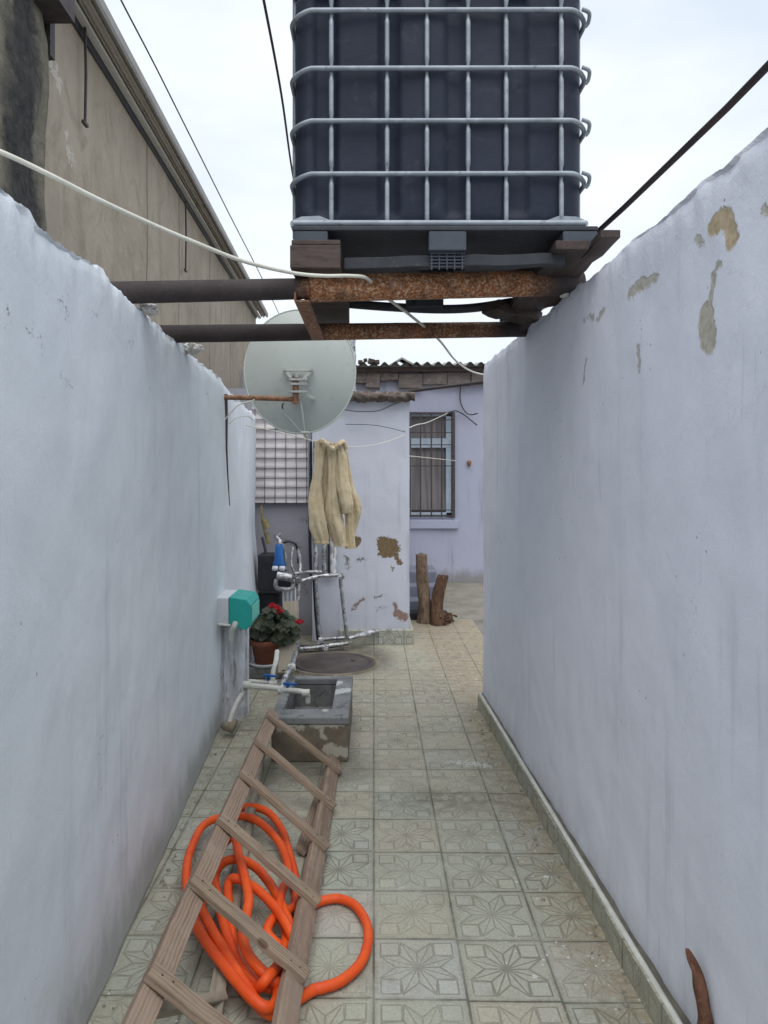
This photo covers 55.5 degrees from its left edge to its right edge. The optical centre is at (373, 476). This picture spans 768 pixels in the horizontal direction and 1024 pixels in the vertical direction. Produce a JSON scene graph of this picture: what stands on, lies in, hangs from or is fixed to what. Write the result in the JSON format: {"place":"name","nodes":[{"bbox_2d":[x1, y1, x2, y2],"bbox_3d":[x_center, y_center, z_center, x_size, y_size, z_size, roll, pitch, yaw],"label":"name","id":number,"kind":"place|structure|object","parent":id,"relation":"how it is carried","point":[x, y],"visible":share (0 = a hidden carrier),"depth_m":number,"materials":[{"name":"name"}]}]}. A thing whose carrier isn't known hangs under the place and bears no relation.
{"place":"outdoors","nodes":[
{"label":"outdoors","id":0,"kind":"place"},
{"bbox_2d":[0,0,267,387],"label":"beige building","id":1,"kind":"structure","parent":0,"point":[80,106],"depth_m":5.07,"materials":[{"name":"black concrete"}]},
{"bbox_2d":[120,0,278,313],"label":"overhead cable","id":2,"kind":"object","parent":1,"relation":"attached to","point":[186,129],"visible":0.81,"depth_m":7.17,"materials":[{"name":"black rubber"}]},
{"bbox_2d":[262,0,292,177],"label":"overhead cable","id":3,"kind":"object","parent":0,"point":[273,49],"visible":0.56,"depth_m":6.66,"materials":[{"name":"black rubber"}]},
{"bbox_2d":[88,619,652,1023],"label":"floor","id":4,"kind":"structure","parent":0,"point":[440,872],"depth_m":3.04,"materials":[{"name":"tile"}]},
{"bbox_2d":[0,188,223,1023],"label":"boundary wall","id":5,"kind":"structure","parent":4,"relation":"on","point":[111,493],"depth_m":2.25,"materials":[{"name":"white paint"}]},
{"bbox_2d":[139,303,158,316],"bbox_3d":[-0.897,-0.665,2.900,0.080,0.051,0.100,0,0,-11],"label":"mortar lump","id":6,"kind":"object","parent":5,"relation":"on","point":[149,309],"visible":0.93,"depth_m":2.87,"materials":[{"name":"grey concrete"}]},
{"bbox_2d":[183,343,204,355],"bbox_3d":[-0.931,-0.656,3.737,0.124,0.073,0.125,0,0,40],"label":"mortar lump","id":7,"kind":"object","parent":5,"relation":"attached to","point":[192,349],"visible":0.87,"depth_m":3.70,"materials":[{"name":"grey concrete"}]},
{"bbox_2d":[224,394,229,505],"bbox_3d":[-1.010,-0.185,5.030,0.039,0.768,0.024,0,0,0],"label":"steel strip","id":8,"kind":"object","parent":5,"relation":"attached to","point":[226,421],"visible":1,"depth_m":5.03,"materials":[{"name":"metal"}]},
{"bbox_2d":[217,589,258,641],"bbox_3d":[-0.936,0.930,4.903,0.287,0.295,0.374,0,0,0],"label":"meter box","id":9,"kind":"object","parent":5,"relation":"attached to","point":[238,608],"visible":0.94,"depth_m":4.75,"materials":[{"name":"teal plastic"}]},
{"bbox_2d":[159,322,530,342],"bbox_3d":[-0.070,-0.755,3.790,2.081,0.236,0.087,0,0,-17],"label":"steel pipe","id":10,"kind":"object","parent":5,"relation":"on","point":[259,332],"visible":0.79,"depth_m":3.73,"materials":[{"name":"brown metal"}]},
{"bbox_2d":[110,271,585,303],"bbox_3d":[-0.044,-0.796,3.040,2.027,0.276,0.112,0,0,-15],"label":"steel pipe","id":11,"kind":"object","parent":5,"relation":"on","point":[434,285],"visible":0.88,"depth_m":3.00,"materials":[{"name":"brown metal"}]},
{"bbox_2d":[0,149,482,374],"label":"water hose","id":12,"kind":"object","parent":11,"relation":"attached to","point":[94,197],"visible":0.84,"depth_m":2.40,"materials":[{"name":"white plastic"}]},
{"bbox_2d":[294,292,323,339],"bbox_3d":[-0.283,-0.721,3.275,0.064,0.085,0.692,0,0,1],"label":"angle iron","id":13,"kind":"object","parent":11,"relation":"attached to","point":[306,312],"visible":0.95,"depth_m":3.20,"materials":[{"name":"brown metal"}]},
{"bbox_2d":[290,240,349,322],"bbox_3d":[-0.225,-0.866,3.375,0.201,0.112,1.091,0,0,0],"label":"timber bearer","id":14,"kind":"object","parent":11,"relation":"on","point":[318,256],"visible":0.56,"depth_m":2.83,"materials":[{"name":"brown wood"}]},
{"bbox_2d":[293,226,597,313],"bbox_3d":[0.281,-0.905,3.390,1.199,0.170,1.060,0,0,0],"label":"pallet","id":15,"kind":"object","parent":14,"relation":"on","point":[392,249],"visible":0.48,"depth_m":2.91,"materials":[{"name":"black plastic"}]},
{"bbox_2d":[290,0,590,231],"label":"water tank","id":16,"kind":"object","parent":15,"relation":"on","point":[436,112],"visible":0.88,"depth_m":2.92,"materials":[{"name":"plastic"}]},
{"bbox_2d":[500,241,588,321],"bbox_3d":[0.775,-0.898,3.475,0.137,0.045,1.290,0,0,0],"label":"timber bearer","id":17,"kind":"object","parent":11,"relation":"on","point":[573,252],"visible":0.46,"depth_m":3.03,"materials":[{"name":"brown wood"}]},
{"bbox_2d":[534,230,619,311],"bbox_3d":[0.874,-0.902,3.460,0.086,0.052,1.441,0,0,-1],"label":"timber bearer","id":18,"kind":"object","parent":11,"relation":"on","point":[603,242],"visible":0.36,"depth_m":2.89,"materials":[{"name":"brown wood"}]},
{"bbox_2d":[121,708,341,1023],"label":"stepladder","id":19,"kind":"object","parent":4,"relation":"on","point":[160,982],"visible":0.99,"depth_m":2.51,"materials":[{"name":"brown wood"}]},
{"bbox_2d":[220,626,248,722],"bbox_3d":[-0.977,1.336,5.019,0.196,0.669,0.322,0,0,0],"label":"pipe casing","id":20,"kind":"object","parent":4,"relation":"on","point":[234,669],"visible":0.64,"depth_m":4.98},
{"bbox_2d":[223,386,259,662],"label":"boundary wall","id":21,"kind":"structure","parent":4,"relation":"on","point":[240,562],"depth_m":6.12,"materials":[{"name":"white paint"}]},
{"bbox_2d":[258,591,281,614],"bbox_3d":[-1.034,1.278,7.250,0.237,0.283,0.300,0,0,0],"label":"crate","id":22,"kind":"object","parent":21,"relation":"attached to","point":[266,598],"visible":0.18,"depth_m":7.10,"materials":[{"name":"black plastic"}]},
{"bbox_2d":[258,552,282,590],"bbox_3d":[-0.998,0.917,7.075,0.217,0.345,0.250,0,0,0],"label":"control box","id":23,"kind":"object","parent":21,"relation":"attached to","point":[267,575],"visible":0.56,"depth_m":6.95,"materials":[{"name":"black plastic"}]},
{"bbox_2d":[224,309,355,437],"bbox_3d":[-0.636,-0.741,5.110,0.918,0.909,0.492,0,0,-36],"label":"satellite dish","id":24,"kind":"object","parent":21,"relation":"attached to","point":[304,388],"visible":0.93,"depth_m":5.10,"materials":[{"name":"grey paint"}]},
{"bbox_2d":[221,649,309,732],"bbox_3d":[-0.696,1.435,5.213,0.571,0.412,1.178,0,0,0],"label":"tap pipework","id":25,"kind":"object","parent":4,"relation":"on","point":[268,683],"visible":1,"depth_m":4.79,"materials":[{"name":"white plastic"}]},
{"bbox_2d":[249,603,303,678],"bbox_3d":[-0.842,1.350,6.149,0.539,0.639,0.402,0,0,0],"label":"geranium","id":26,"kind":"object","parent":4,"relation":"on","point":[271,632],"visible":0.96,"depth_m":6.04,"materials":[{"name":"green plant"}]},
{"bbox_2d":[182,803,372,1020],"bbox_3d":[-0.474,1.584,2.894,0.631,0.165,1.364,0,0,-31],"label":"garden hose","id":27,"kind":"object","parent":4,"relation":"on","point":[222,951],"visible":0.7,"depth_m":2.59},
{"bbox_2d":[277,601,298,673],"bbox_3d":[-0.725,1.351,6.200,0.135,0.498,0.619,0,0,-2],"label":"grey board","id":28,"kind":"object","parent":4,"relation":"on","point":[288,650],"visible":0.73,"depth_m":6.07,"materials":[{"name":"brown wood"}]},
{"bbox_2d":[271,676,352,761],"bbox_3d":[-0.376,1.538,4.708,0.459,0.265,0.893,0,0,0],"label":"wash basin","id":29,"kind":"object","parent":4,"relation":"on","point":[321,721],"visible":0.71,"depth_m":4.28,"materials":[{"name":"grey concrete"}]},
{"bbox_2d":[261,442,377,673],"bbox_3d":[-0.774,0.659,6.623,1.059,2.043,1.811,0,0,22],"label":"pipework","id":30,"kind":"object","parent":4,"relation":"on","point":[319,637],"visible":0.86,"depth_m":7.09,"materials":[{"name":"silver metal"}]},
{"bbox_2d":[260,506,270,544],"bbox_3d":[-1.039,0.462,6.981,0.107,0.374,0.072,0,0,0],"label":"brass tap","id":31,"kind":"object","parent":30,"relation":"attached to","point":[265,524],"visible":1,"depth_m":6.96,"materials":[{"name":"metal"}]},
{"bbox_2d":[273,571,295,590],"bbox_3d":[-0.824,0.960,6.806,0.204,0.185,0.288,0,0,0],"label":"pump","id":32,"kind":"object","parent":30,"relation":"attached to","point":[283,581],"visible":1,"depth_m":6.70,"materials":[{"name":"silver metal"}]},
{"bbox_2d":[272,533,284,570],"bbox_3d":[-0.877,0.694,6.807,0.128,0.337,0.235,0,0,0],"label":"water filter","id":33,"kind":"object","parent":32,"relation":"attached to","point":[279,561],"visible":1,"depth_m":6.76,"materials":[{"name":"blue plastic"}]},
{"bbox_2d":[282,587,295,606],"bbox_3d":[-0.782,1.167,6.750,0.129,0.286,0.023,0,0,0],"label":"pipe bundle","id":34,"kind":"object","parent":32,"relation":"attached to","point":[283,596],"visible":0.38,"depth_m":6.74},
{"bbox_2d":[226,388,414,643],"bbox_3d":[-0.595,0.370,9.361,2.010,2.600,4.278,0,0,0],"label":"annex","id":35,"kind":"object","parent":4,"relation":"on","point":[373,567],"visible":0.6,"depth_m":7.35,"materials":[{"name":"paint"}]},
{"bbox_2d":[313,441,318,569],"bbox_3d":[-0.580,0.309,7.269,0.063,1.323,0.054,0,0,0],"label":"wrapped pipe","id":36,"kind":"object","parent":35,"relation":"attached to","point":[315,560],"visible":0.27,"depth_m":7.25,"materials":[{"name":"silver metal"}]},
{"bbox_2d":[321,470,326,573],"bbox_3d":[-0.491,0.341,7.269,0.068,1.260,0.060,0,0,0],"label":"wrapped pipe","id":37,"kind":"object","parent":35,"relation":"attached to","point":[324,558],"visible":0.25,"depth_m":7.25,"materials":[{"name":"silver metal"}]},
{"bbox_2d":[245,425,404,446],"bbox_3d":[-0.196,-0.335,6.422,0.440,0.173,2.035,0,0,41],"label":"clothesline","id":38,"kind":"object","parent":35,"relation":"attached to","point":[317,441],"visible":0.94,"depth_m":5.94,"materials":[{"name":"white plastic"}]},
{"bbox_2d":[308,438,361,548],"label":"trousers","id":39,"kind":"object","parent":38,"relation":"hanging from","point":[331,461],"visible":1,"depth_m":5.97,"materials":[{"name":"beige fabric"}]},
{"bbox_2d":[330,541,336,573],"bbox_3d":[-0.403,0.787,7.271,0.068,0.376,0.064,0,0,0],"label":"wrapped pipe","id":40,"kind":"object","parent":35,"relation":"attached to","point":[333,560],"visible":0.71,"depth_m":7.25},
{"bbox_2d":[349,340,355,390],"bbox_3d":[-0.243,-1.175,7.700,0.118,0.610,0.115,0,0,0],"label":"flue pipe","id":41,"kind":"object","parent":35,"relation":"on","point":[353,343],"visible":0.22,"depth_m":7.67,"materials":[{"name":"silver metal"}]},
{"bbox_2d":[345,402,399,411],"bbox_3d":[-0.016,-0.699,7.289,0.572,0.108,0.028,0,0,0],"label":"annex wire","id":42,"kind":"object","parent":35,"relation":"attached to","point":[371,411],"visible":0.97,"depth_m":7.28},
{"bbox_2d":[346,424,403,431],"bbox_3d":[0.016,-0.487,7.290,0.596,0.083,0.025,0,0,0],"label":"annex wire","id":43,"kind":"object","parent":35,"relation":"attached to","point":[368,424],"visible":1,"depth_m":7.29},
{"bbox_2d":[404,413,446,430],"bbox_3d":[0.689,-0.737,9.401,0.108,0.545,4.192,0,0,12],"label":"clothesline","id":44,"kind":"object","parent":35,"relation":"attached to","point":[424,423],"visible":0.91,"depth_m":9.31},
{"bbox_2d":[405,455,455,460],"bbox_3d":[0.730,-0.233,9.407,0.159,0.051,4.212,0,0,13],"label":"clothesline","id":45,"kind":"object","parent":35,"relation":"attached to","point":[431,458],"visible":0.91,"depth_m":9.93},
{"bbox_2d":[294,652,379,675],"bbox_3d":[-0.360,1.659,6.520,0.830,0.022,0.830,0,0,0],"label":"manhole cover","id":46,"kind":"object","parent":4,"relation":"on","point":[333,663],"visible":0.93,"depth_m":6.46,"materials":[{"name":"metal"}]},
{"bbox_2d":[102,719,632,1023],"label":"grit","id":47,"kind":"object","parent":4,"relation":"on","point":[625,1004],"visible":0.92,"depth_m":2.98,"materials":[{"name":"gravel"}]},
{"bbox_2d":[415,553,430,623],"bbox_3d":[0.582,1.281,8.370,0.204,0.794,0.213,0,0,0],"label":"log","id":48,"kind":"object","parent":4,"relation":"on","point":[424,599],"visible":0.97,"depth_m":8.31,"materials":[{"name":"brown wood"}]},
{"bbox_2d":[409,565,445,619],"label":"step block","id":49,"kind":"structure","parent":4,"relation":"on","point":[432,574],"depth_m":8.95,"materials":[{"name":"blue paint"}]},
{"bbox_2d":[430,574,448,625],"bbox_3d":[0.742,1.400,8.290,0.193,0.568,0.271,0,0,21],"label":"log","id":50,"kind":"object","parent":4,"relation":"on","point":[437,597],"visible":0.99,"depth_m":8.25,"materials":[{"name":"brown wood"}]},
{"bbox_2d":[440,611,456,624],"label":"bark litter","id":51,"kind":"object","parent":4,"relation":"on","point":[447,619],"visible":0.63,"depth_m":8.29,"materials":[{"name":"brown wood"}]},
{"bbox_2d":[478,692,690,1023],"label":"kerb","id":52,"kind":"structure","parent":4,"relation":"on","point":[658,1001],"depth_m":2.77,"materials":[{"name":"tile"}]},
{"bbox_2d":[483,127,767,1023],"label":"boundary wall","id":53,"kind":"structure","parent":4,"relation":"on","point":[625,545],"depth_m":2.32,"materials":[{"name":"white paint"}]},
{"bbox_2d":[482,267,561,325],"bbox_3d":[0.774,-0.889,3.626,0.345,0.122,0.735,0,0,-8],"label":"scrap wood","id":54,"kind":"object","parent":53,"relation":"on","point":[498,309],"visible":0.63,"depth_m":3.80,"materials":[{"name":"brown wood"}]},
{"bbox_2d":[560,293,568,297],"bbox_3d":[0.857,-0.828,3.280,0.052,0.046,0.049,0,0,0],"label":"stone","id":55,"kind":"object","parent":53,"relation":"on","point":[565,295],"visible":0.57,"depth_m":3.27,"materials":[{"name":"stone"}]},
{"bbox_2d":[597,60,767,233],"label":"cable","id":56,"kind":"object","parent":53,"relation":"on","point":[743,91],"visible":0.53,"depth_m":2.39,"materials":[{"name":"black rubber"}]},
{"bbox_2d":[685,948,713,1023],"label":"rusty strip","id":57,"kind":"object","parent":4,"relation":"on","point":[701,997],"visible":1,"depth_m":1.98,"materials":[{"name":"brown metal"}]},
{"bbox_2d":[104,0,767,365],"label":"sky","id":58,"kind":"structure","parent":0,"point":[661,70],"materials":[{"name":"white"}]},
{"bbox_2d":[443,583,483,620],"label":"path","id":59,"kind":"structure","parent":0,"point":[463,600],"depth_m":9.88,"materials":[{"name":"concrete"}]},
{"bbox_2d":[473,621,482,634],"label":"ground","id":60,"kind":"structure","parent":0,"point":[479,624],"depth_m":8.25,"materials":[{"name":"beige concrete"}]},
{"bbox_2d":[242,357,486,582],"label":"back house","id":61,"kind":"structure","parent":60,"relation":"on","point":[446,516],"depth_m":11.50,"materials":[{"name":"paint"}]},
{"bbox_2d":[409,412,458,528],"bbox_3d":[0.746,-0.102,11.538,1.170,1.834,0.205,0,0,0],"label":"window","id":62,"kind":"structure","parent":61,"relation":"in","point":[432,481],"depth_m":11.62,"materials":[{"name":"grey glass"}]},
{"bbox_2d":[406,380,482,391],"bbox_3d":[1.081,-1.254,9.986,0.098,0.104,2.337,0,0,-31],"label":"iron rod","id":63,"kind":"object","parent":61,"relation":"attached to","point":[449,386],"visible":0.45,"depth_m":10.05,"materials":[{"name":"metal"}]},
{"bbox_2d":[448,410,476,424],"bbox_3d":[1.441,-0.904,11.221,0.244,0.278,0.643,0,0,-37],"label":"house wire","id":64,"kind":"object","parent":61,"relation":"attached to","point":[463,414],"visible":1,"depth_m":11.40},
{"bbox_2d":[459,386,477,414],"bbox_3d":[1.492,-1.209,11.401,0.307,0.496,0.072,0,0,31],"label":"house wire","id":65,"kind":"object","parent":61,"relation":"attached to","point":[461,403],"visible":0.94,"depth_m":11.44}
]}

